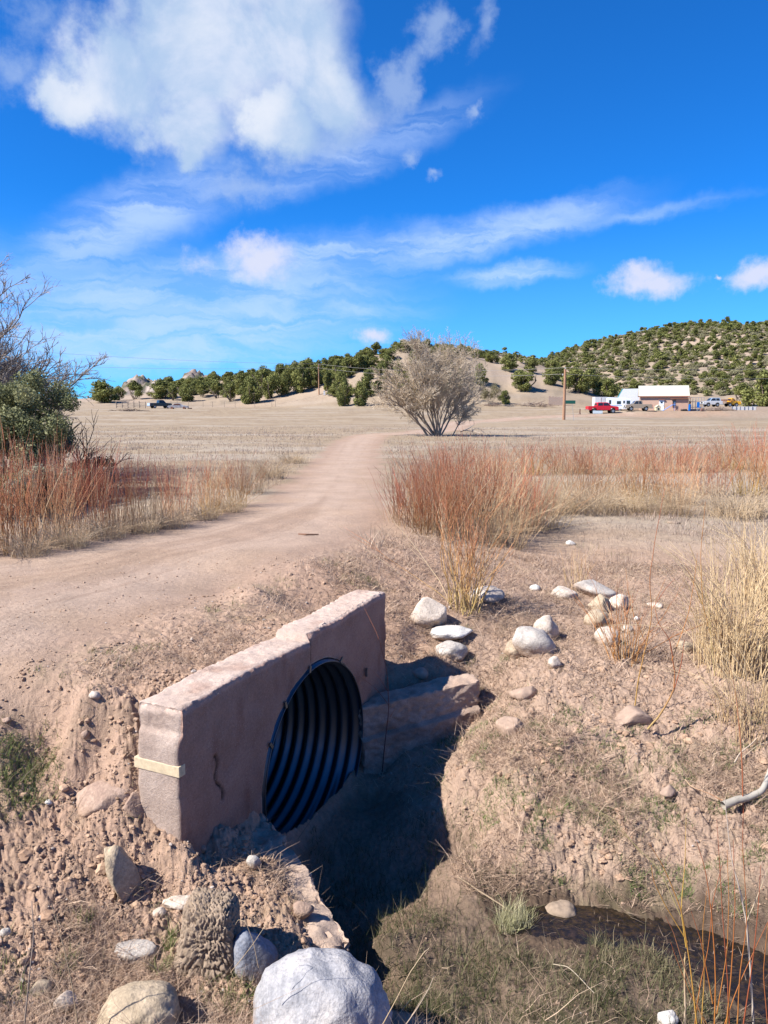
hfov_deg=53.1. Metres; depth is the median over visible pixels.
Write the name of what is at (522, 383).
juniper
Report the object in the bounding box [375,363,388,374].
juniper
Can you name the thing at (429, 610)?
rock
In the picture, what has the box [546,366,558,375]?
juniper
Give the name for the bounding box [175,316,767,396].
distant junipers
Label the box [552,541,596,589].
clump
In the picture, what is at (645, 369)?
power line
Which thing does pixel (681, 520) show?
pasture grass
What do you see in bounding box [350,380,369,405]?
juniper
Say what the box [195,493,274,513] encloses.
grass clump
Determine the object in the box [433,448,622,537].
willow shrub
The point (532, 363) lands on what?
juniper
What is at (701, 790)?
stick
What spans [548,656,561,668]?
rock
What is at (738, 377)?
juniper
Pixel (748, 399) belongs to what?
juniper
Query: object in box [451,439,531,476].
willow shrub
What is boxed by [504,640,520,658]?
rock
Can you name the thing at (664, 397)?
house
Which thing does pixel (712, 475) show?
willow shrub
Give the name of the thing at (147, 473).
willow shrub
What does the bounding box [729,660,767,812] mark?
sapling
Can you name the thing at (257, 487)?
clump
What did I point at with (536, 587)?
rock
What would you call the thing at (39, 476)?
shrub
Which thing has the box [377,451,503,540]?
willow shrub
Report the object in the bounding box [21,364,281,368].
power line
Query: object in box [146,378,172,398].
juniper
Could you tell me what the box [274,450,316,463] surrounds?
grass clump
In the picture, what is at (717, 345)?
juniper
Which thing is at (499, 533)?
grass clump
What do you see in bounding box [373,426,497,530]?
willow shrub
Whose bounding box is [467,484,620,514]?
grass clump
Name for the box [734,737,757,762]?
stick
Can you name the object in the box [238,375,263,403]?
juniper
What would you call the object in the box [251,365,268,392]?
juniper
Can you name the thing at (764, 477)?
willow shrub
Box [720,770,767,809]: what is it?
driftwood
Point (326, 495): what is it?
road
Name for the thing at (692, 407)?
metal rack
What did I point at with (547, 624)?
rock
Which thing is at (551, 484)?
willow shrub
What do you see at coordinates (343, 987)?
boulder
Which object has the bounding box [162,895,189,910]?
rock
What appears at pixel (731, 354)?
juniper
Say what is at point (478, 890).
stick
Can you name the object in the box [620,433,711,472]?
willow shrub
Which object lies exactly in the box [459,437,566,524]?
willow shrub
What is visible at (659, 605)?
rock
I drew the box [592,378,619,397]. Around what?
juniper
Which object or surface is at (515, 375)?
power line
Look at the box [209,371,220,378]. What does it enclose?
juniper
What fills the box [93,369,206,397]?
mountain
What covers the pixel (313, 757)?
corrugated pipe
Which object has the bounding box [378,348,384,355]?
juniper
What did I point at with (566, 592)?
rock
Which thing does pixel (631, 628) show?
rock
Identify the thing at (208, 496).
clump
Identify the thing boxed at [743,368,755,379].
juniper
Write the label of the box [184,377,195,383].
juniper
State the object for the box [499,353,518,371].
juniper
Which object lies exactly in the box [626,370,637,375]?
juniper
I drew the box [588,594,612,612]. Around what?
rock
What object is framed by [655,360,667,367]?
juniper
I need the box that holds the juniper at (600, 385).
[593,382,603,389]
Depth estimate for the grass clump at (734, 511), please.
13.56 m
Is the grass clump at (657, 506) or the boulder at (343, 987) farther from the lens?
the grass clump at (657, 506)
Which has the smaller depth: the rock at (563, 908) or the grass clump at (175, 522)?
the rock at (563, 908)
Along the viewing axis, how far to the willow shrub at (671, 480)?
15.59 m
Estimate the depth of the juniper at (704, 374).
225.28 m
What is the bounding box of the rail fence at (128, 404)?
[116,401,145,407]
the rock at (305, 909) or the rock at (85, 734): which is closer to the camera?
the rock at (305, 909)
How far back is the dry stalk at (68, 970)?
2.98 m
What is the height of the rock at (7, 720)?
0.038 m
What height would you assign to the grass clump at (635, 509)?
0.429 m
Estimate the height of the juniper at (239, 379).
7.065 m
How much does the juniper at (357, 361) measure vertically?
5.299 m
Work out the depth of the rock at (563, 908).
4.57 m
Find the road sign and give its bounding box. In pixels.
[565,400,574,418]
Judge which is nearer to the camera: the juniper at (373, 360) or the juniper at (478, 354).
the juniper at (373, 360)
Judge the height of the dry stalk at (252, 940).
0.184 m
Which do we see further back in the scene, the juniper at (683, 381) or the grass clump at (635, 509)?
the juniper at (683, 381)
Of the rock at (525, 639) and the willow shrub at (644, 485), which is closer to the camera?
the rock at (525, 639)
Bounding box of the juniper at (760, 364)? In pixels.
[757,361,763,367]
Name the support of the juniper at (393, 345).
on the hills
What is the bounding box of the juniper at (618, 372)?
[613,369,623,377]
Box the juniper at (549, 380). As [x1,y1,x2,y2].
[542,368,558,384]
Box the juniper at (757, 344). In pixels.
[751,341,762,348]
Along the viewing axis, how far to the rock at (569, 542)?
11.36 m
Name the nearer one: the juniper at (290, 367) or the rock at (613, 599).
the rock at (613, 599)
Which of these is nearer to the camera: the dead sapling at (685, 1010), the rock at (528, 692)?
the dead sapling at (685, 1010)
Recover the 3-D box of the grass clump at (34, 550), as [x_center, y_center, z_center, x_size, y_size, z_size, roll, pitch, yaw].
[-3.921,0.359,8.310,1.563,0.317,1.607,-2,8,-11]
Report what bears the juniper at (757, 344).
on the hills
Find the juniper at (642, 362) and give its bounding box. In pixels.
[638,359,648,366]
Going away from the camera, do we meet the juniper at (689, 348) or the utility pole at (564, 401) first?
the utility pole at (564, 401)
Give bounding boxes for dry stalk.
[24,901,33,1023]
[51,904,77,1023]
[230,917,270,972]
[235,920,258,967]
[383,948,428,1023]
[406,976,433,1023]
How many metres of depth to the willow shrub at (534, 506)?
12.10 m
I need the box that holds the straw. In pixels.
[0,529,767,1023]
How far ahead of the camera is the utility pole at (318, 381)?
186.91 m
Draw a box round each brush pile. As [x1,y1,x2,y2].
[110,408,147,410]
[483,402,506,405]
[511,400,574,406]
[706,406,736,410]
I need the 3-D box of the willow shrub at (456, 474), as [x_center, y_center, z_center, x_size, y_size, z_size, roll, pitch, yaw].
[1.298,-0.656,12.597,1.982,1.442,2.076,4,9,30]
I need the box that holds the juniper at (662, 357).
[658,355,667,361]
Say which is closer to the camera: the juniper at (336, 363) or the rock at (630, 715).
the rock at (630, 715)
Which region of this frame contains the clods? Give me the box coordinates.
[0,657,767,1015]
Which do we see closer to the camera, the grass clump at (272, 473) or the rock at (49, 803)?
the rock at (49, 803)
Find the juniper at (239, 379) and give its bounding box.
[233,370,246,394]
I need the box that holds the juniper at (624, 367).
[621,363,629,369]
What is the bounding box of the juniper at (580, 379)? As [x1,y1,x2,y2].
[559,367,592,392]
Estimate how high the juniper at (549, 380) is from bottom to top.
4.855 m
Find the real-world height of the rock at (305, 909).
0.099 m
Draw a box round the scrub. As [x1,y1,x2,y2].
[485,322,767,395]
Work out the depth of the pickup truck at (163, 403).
167.10 m
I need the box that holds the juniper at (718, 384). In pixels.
[713,381,724,390]
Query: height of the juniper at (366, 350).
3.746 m
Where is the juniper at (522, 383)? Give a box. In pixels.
[510,368,536,390]
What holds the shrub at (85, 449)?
on the ground at (360, 813)
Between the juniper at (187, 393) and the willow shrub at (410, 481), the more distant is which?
the juniper at (187, 393)
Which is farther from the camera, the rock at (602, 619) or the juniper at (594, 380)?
the juniper at (594, 380)
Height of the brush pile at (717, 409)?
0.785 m
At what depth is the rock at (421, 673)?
6.73 m
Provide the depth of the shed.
147.66 m
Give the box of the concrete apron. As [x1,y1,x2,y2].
[251,813,350,950]
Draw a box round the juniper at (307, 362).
[299,357,315,372]
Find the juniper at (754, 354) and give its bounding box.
[750,350,759,358]
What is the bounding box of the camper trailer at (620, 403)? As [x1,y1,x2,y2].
[606,397,631,410]
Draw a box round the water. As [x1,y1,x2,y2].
[494,904,767,1023]
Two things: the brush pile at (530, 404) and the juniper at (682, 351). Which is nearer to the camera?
the brush pile at (530, 404)
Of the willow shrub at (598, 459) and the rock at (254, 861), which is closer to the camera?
the rock at (254, 861)
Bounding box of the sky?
[0,0,767,398]
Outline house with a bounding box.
[638,385,690,410]
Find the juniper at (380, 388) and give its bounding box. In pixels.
[375,381,386,393]
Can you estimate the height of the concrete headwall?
1.827 m
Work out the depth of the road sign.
104.64 m
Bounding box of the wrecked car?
[168,403,191,408]
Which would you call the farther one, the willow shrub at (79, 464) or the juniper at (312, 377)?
the juniper at (312, 377)
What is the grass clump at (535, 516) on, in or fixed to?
on the ground at (360, 813)
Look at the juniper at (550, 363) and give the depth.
279.73 m
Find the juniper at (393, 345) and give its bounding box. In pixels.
[390,340,397,350]
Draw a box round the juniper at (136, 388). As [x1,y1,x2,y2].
[127,380,142,398]
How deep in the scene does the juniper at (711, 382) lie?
212.21 m
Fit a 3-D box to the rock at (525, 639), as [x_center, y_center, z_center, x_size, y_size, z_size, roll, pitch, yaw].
[1.364,1.204,6.989,0.407,0.308,0.353,14,7,-2]
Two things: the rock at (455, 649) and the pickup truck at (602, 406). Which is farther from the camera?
the pickup truck at (602, 406)
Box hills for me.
[71,328,767,408]
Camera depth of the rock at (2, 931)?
3.62 m
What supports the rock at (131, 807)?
on the ground at (360, 813)
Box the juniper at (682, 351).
[677,349,687,356]
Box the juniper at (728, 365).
[724,363,737,370]
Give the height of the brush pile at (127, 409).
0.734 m
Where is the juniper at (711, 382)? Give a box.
[705,379,715,387]
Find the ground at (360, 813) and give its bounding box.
[0,407,767,1023]
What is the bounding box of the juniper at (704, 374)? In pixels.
[698,371,709,378]
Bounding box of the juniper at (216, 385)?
[210,380,225,397]
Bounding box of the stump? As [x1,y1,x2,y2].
[173,887,240,983]
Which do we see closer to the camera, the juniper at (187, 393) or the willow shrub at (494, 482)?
the willow shrub at (494, 482)
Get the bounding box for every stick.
[458,876,516,915]
[553,964,592,991]
[685,779,722,800]
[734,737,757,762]
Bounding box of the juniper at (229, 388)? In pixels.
[223,381,235,401]
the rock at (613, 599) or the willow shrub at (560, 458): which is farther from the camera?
the willow shrub at (560, 458)
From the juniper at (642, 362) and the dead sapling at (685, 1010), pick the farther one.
the juniper at (642, 362)
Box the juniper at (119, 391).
[112,385,126,400]
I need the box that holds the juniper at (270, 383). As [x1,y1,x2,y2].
[261,373,281,398]
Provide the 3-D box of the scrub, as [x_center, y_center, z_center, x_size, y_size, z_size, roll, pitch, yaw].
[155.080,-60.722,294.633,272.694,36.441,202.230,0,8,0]
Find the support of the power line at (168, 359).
attached to the utility pole at (318, 381)
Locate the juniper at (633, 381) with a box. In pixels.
[627,378,639,387]
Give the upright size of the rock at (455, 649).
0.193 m
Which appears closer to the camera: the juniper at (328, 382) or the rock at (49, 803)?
the rock at (49, 803)
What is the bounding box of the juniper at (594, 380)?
[584,367,601,387]
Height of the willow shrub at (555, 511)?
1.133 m
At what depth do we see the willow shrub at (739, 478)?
16.99 m
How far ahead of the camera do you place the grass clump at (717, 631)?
6.48 m
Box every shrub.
[0,418,121,545]
[0,420,82,556]
[0,437,38,546]
[0,449,59,520]
[0,454,88,516]
[0,469,42,517]
[7,454,83,506]
[15,436,127,538]
[28,446,100,514]
[38,409,147,493]
[58,438,155,532]
[62,447,160,506]
[62,455,122,501]
[81,434,203,529]
[108,449,164,500]
[141,452,214,521]
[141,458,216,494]
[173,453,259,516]
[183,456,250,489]
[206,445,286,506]
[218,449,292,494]
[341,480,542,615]
[361,461,471,527]
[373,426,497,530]
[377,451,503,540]
[377,466,455,510]
[385,434,527,515]
[387,444,466,485]
[409,421,552,528]
[409,450,533,541]
[416,437,502,479]
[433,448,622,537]
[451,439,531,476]
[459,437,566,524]
[461,493,558,549]
[469,382,517,402]
[474,463,576,534]
[480,442,617,518]
[490,439,568,475]
[509,465,609,530]
[527,438,614,474]
[534,433,659,504]
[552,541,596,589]
[563,441,648,475]
[572,439,667,496]
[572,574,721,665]
[581,478,641,507]
[584,799,767,1023]
[603,445,693,504]
[604,439,682,473]
[619,438,729,504]
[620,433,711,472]
[627,478,711,516]
[657,439,759,472]
[667,439,748,496]
[668,428,767,469]
[673,427,767,496]
[706,429,767,495]
[724,418,767,468]
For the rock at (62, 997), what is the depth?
3.29 m
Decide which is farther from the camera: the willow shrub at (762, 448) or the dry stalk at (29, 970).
the willow shrub at (762, 448)
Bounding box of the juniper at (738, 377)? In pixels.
[730,374,744,384]
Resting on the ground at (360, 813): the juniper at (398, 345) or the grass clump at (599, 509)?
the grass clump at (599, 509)
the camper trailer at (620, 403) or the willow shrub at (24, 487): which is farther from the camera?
the camper trailer at (620, 403)
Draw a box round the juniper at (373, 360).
[369,356,378,365]
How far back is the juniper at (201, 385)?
211.09 m
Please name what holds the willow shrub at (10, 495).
on the ground at (360, 813)
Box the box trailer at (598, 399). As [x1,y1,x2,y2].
[592,397,606,410]
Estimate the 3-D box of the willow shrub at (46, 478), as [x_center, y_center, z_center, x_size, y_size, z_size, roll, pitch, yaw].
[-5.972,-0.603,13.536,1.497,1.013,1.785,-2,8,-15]
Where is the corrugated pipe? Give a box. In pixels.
[262,657,362,834]
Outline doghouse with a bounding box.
[654,405,660,410]
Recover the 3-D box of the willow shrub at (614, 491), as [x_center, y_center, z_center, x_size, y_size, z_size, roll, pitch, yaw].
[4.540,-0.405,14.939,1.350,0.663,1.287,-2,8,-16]
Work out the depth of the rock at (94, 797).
4.28 m
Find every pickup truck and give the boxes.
[147,400,171,407]
[585,402,618,412]
[623,401,652,410]
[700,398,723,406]
[720,398,741,406]
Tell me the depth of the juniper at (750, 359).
235.64 m
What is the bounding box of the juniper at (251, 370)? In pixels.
[247,368,255,375]
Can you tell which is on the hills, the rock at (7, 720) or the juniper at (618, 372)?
the juniper at (618, 372)
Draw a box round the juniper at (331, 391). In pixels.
[326,386,337,396]
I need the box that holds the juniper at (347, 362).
[338,356,355,376]
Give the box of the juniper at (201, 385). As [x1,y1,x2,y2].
[195,380,208,396]
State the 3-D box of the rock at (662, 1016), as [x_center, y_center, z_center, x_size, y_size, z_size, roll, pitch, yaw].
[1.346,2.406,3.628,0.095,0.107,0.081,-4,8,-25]
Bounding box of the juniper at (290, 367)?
[286,360,304,374]
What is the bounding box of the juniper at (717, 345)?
[712,342,720,350]
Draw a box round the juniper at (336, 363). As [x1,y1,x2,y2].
[329,359,341,374]
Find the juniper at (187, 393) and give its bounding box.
[178,384,197,401]
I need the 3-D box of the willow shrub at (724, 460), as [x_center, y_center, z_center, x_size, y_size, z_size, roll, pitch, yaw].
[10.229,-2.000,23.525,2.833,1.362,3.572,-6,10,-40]
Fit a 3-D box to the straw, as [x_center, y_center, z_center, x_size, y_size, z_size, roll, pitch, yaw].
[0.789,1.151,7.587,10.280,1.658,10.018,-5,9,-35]
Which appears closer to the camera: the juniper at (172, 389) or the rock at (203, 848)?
the rock at (203, 848)
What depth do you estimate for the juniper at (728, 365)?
233.01 m
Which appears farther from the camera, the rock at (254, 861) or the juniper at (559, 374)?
the juniper at (559, 374)
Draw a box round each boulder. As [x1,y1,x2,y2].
[96,980,179,1023]
[253,947,392,1023]
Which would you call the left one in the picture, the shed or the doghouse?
the shed
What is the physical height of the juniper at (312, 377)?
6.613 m
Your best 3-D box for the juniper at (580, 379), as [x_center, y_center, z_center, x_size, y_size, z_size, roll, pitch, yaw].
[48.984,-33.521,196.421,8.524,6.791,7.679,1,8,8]
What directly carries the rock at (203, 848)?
on the ground at (360, 813)
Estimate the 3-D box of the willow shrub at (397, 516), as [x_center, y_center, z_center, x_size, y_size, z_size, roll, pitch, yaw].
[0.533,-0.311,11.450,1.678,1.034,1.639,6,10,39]
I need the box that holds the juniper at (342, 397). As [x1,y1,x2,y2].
[335,376,351,405]
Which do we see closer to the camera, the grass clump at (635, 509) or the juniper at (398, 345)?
the grass clump at (635, 509)
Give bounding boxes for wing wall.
[358,673,479,773]
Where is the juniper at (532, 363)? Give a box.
[523,355,539,372]
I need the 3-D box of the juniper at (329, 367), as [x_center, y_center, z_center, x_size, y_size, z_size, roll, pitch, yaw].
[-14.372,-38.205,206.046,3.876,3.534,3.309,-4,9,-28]
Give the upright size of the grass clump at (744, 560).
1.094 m
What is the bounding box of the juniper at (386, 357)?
[379,354,393,367]
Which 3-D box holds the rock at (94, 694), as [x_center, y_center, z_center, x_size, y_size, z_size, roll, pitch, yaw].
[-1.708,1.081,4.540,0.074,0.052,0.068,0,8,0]
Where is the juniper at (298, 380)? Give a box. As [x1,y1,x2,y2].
[290,364,308,392]
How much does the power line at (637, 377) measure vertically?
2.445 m
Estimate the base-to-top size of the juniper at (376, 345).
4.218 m
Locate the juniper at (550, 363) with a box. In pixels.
[544,359,559,369]
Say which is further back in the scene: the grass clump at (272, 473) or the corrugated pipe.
the grass clump at (272, 473)
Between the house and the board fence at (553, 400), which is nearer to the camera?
the house
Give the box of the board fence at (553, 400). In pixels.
[548,396,562,404]
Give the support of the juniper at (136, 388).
on the hills
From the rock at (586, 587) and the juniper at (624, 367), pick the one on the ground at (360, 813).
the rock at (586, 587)
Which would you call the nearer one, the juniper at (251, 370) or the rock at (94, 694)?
the rock at (94, 694)
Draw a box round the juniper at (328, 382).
[322,368,332,390]
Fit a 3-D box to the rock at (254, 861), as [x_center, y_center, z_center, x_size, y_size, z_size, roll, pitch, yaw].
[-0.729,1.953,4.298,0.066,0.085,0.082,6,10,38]
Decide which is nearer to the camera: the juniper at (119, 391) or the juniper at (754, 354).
the juniper at (119, 391)
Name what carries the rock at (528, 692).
on the ground at (360, 813)
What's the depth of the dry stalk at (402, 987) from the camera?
2.88 m
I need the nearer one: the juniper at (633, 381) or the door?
the door
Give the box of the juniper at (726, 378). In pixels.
[718,374,731,381]
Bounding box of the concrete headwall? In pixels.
[134,589,385,854]
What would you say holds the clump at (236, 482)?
on the ground at (360, 813)
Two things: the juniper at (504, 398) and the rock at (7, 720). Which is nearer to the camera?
the rock at (7, 720)
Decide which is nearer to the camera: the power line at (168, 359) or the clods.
the clods
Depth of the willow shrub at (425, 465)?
16.26 m
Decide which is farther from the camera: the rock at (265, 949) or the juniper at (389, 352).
the juniper at (389, 352)
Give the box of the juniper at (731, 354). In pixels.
[723,351,736,360]
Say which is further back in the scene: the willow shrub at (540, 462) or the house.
the house
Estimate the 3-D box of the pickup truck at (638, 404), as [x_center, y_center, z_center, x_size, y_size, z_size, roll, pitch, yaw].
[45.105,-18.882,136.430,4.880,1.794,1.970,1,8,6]
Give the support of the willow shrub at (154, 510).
on the ground at (360, 813)
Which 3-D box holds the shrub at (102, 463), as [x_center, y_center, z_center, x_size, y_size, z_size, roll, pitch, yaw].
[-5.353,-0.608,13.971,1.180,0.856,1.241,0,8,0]
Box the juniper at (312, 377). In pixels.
[303,364,322,388]
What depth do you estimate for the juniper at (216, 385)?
205.59 m
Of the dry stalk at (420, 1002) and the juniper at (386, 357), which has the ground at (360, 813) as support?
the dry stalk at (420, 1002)
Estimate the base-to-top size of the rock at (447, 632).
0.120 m
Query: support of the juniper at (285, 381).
on the hills
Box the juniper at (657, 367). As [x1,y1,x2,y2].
[652,363,662,371]
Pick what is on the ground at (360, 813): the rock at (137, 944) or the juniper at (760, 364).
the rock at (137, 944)
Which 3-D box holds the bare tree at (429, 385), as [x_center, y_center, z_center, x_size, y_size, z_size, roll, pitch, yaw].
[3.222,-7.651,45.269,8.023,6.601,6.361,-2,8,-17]
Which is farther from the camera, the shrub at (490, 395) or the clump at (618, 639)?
the shrub at (490, 395)
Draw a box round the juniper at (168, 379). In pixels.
[164,376,173,382]
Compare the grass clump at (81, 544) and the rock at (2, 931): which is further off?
the grass clump at (81, 544)
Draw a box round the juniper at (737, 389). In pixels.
[732,383,754,405]
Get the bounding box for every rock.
[0,928,10,937]
[2,717,11,723]
[29,979,51,997]
[45,799,51,805]
[53,990,78,1011]
[75,779,127,817]
[80,730,89,738]
[88,691,100,698]
[104,845,141,902]
[114,939,157,962]
[122,791,144,817]
[152,907,165,916]
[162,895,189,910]
[201,845,205,852]
[233,930,277,984]
[246,855,261,869]
[293,900,313,918]
[409,597,446,627]
[412,667,428,679]
[430,625,472,640]
[436,640,467,661]
[470,586,504,602]
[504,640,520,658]
[512,626,555,657]
[529,584,540,590]
[533,615,558,639]
[545,899,575,917]
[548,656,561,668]
[552,586,577,599]
[566,540,575,544]
[574,579,617,598]
[584,609,609,626]
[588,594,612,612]
[594,626,619,647]
[609,594,628,609]
[620,625,632,631]
[646,602,662,607]
[657,1010,678,1023]
[677,640,694,651]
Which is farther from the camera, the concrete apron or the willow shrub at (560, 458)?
the willow shrub at (560, 458)
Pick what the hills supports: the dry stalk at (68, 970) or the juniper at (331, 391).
the juniper at (331, 391)
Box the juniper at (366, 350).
[360,347,374,355]
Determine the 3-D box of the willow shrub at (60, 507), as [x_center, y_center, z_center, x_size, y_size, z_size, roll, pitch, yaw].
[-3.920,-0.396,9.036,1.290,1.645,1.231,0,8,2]
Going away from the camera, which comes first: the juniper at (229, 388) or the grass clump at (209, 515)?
the grass clump at (209, 515)
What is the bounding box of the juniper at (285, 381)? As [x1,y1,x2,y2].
[275,370,293,395]
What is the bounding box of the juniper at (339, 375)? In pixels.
[331,367,347,387]
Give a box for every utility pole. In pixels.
[317,364,319,394]
[562,367,565,419]
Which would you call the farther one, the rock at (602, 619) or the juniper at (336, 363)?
the juniper at (336, 363)
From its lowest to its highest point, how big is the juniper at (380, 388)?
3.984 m
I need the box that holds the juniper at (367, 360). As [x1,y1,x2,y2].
[363,355,371,367]
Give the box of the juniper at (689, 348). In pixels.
[684,343,693,352]
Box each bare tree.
[0,252,115,424]
[366,324,489,435]
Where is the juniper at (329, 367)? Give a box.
[324,364,331,371]
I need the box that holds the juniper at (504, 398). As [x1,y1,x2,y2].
[497,390,509,404]
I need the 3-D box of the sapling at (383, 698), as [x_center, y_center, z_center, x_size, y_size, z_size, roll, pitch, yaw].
[-0.067,1.444,6.080,0.332,1.364,0.142,0,8,0]
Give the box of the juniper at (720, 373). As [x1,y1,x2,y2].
[714,371,726,377]
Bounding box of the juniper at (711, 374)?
[708,369,716,376]
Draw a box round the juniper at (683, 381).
[677,379,689,384]
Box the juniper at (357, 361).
[351,352,366,371]
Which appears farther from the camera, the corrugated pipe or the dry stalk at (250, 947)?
the corrugated pipe
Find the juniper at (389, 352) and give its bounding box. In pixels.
[383,348,395,359]
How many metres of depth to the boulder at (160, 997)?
3.21 m
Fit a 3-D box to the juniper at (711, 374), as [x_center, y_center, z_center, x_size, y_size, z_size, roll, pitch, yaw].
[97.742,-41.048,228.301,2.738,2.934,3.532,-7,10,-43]
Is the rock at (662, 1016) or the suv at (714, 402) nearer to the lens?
the rock at (662, 1016)
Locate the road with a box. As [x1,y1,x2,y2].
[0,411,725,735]
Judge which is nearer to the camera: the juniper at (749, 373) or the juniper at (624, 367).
the juniper at (749, 373)
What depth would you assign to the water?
4.34 m
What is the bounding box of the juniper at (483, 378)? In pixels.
[474,363,488,385]
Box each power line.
[9,349,293,363]
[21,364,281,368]
[323,364,564,370]
[323,368,554,375]
[566,367,767,369]
[569,374,688,378]
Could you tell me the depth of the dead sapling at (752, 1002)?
3.57 m
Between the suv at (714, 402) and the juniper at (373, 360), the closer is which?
the suv at (714, 402)
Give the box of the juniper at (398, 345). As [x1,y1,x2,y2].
[395,339,411,352]
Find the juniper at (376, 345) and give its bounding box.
[369,342,381,354]
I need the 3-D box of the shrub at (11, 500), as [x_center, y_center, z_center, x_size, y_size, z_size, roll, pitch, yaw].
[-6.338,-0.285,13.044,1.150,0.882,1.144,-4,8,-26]
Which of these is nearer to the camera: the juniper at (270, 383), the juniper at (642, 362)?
the juniper at (270, 383)
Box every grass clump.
[1,526,96,558]
[16,519,128,549]
[71,512,153,540]
[101,510,202,534]
[132,506,225,529]
[177,500,236,520]
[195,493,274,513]
[239,457,299,479]
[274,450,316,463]
[447,514,561,547]
[462,496,592,530]
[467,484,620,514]
[528,482,668,516]
[598,489,677,514]
[603,535,767,681]
[616,489,748,515]
[625,626,767,748]
[650,483,767,521]
[690,505,767,611]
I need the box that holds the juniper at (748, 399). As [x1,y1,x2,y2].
[739,369,767,406]
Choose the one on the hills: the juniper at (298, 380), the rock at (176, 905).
the juniper at (298, 380)
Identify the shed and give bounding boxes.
[617,389,638,401]
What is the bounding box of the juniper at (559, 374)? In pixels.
[555,370,563,379]
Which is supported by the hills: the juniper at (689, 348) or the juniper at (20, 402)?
the juniper at (689, 348)
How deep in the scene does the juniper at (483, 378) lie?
193.07 m
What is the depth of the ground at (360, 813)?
5.35 m
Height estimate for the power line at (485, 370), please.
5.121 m
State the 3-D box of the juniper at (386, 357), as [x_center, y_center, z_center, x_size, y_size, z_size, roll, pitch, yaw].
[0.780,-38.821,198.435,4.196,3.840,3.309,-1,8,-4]
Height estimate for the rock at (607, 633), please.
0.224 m
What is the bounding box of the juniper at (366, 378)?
[360,368,377,395]
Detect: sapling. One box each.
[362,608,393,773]
[626,489,671,705]
[647,560,696,729]
[684,952,686,1023]
[685,502,715,675]
[725,801,766,1023]
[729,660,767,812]
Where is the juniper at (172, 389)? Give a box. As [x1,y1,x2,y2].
[167,384,177,399]
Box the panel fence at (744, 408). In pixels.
[732,406,756,409]
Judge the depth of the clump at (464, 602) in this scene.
7.73 m
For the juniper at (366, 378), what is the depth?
181.13 m
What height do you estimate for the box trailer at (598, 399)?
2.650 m
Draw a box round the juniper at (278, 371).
[273,363,288,377]
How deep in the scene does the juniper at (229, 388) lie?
194.36 m
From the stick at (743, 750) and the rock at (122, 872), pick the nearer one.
the rock at (122, 872)
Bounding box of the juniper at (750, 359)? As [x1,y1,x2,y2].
[740,355,756,363]
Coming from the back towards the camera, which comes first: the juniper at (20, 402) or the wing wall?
the juniper at (20, 402)
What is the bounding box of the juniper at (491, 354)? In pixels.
[483,350,500,362]
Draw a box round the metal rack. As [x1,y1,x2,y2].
[688,397,704,410]
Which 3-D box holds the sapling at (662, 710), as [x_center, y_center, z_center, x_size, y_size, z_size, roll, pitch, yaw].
[2.145,0.969,5.680,0.362,1.324,0.084,-2,8,-14]
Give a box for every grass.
[0,425,767,662]
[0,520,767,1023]
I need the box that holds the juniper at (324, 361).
[314,357,327,372]
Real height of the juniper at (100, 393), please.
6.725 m
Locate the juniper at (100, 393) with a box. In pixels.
[89,379,119,402]
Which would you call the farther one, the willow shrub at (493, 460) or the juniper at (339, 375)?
the juniper at (339, 375)
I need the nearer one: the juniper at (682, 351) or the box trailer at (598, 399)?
the box trailer at (598, 399)
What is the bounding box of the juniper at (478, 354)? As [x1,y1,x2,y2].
[471,350,480,358]
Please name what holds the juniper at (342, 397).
on the hills
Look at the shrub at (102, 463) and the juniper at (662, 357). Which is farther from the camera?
the juniper at (662, 357)
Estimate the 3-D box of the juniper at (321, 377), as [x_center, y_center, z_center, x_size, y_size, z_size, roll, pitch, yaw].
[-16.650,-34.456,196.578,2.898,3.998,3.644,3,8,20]
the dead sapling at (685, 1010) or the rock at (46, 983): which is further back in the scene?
the dead sapling at (685, 1010)
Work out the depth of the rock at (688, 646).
6.95 m
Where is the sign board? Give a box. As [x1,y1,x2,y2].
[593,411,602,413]
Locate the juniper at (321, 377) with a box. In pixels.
[317,369,323,384]
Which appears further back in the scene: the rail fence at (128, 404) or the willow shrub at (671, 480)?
the rail fence at (128, 404)
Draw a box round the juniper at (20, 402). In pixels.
[0,366,81,505]
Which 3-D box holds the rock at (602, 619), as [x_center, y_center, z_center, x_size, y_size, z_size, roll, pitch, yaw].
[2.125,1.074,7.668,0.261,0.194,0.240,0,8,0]
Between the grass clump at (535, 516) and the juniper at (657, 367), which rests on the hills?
the juniper at (657, 367)
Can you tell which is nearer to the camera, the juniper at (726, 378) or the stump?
the stump
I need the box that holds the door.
[659,400,663,409]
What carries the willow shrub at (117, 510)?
on the ground at (360, 813)
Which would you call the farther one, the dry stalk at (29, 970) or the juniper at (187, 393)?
the juniper at (187, 393)

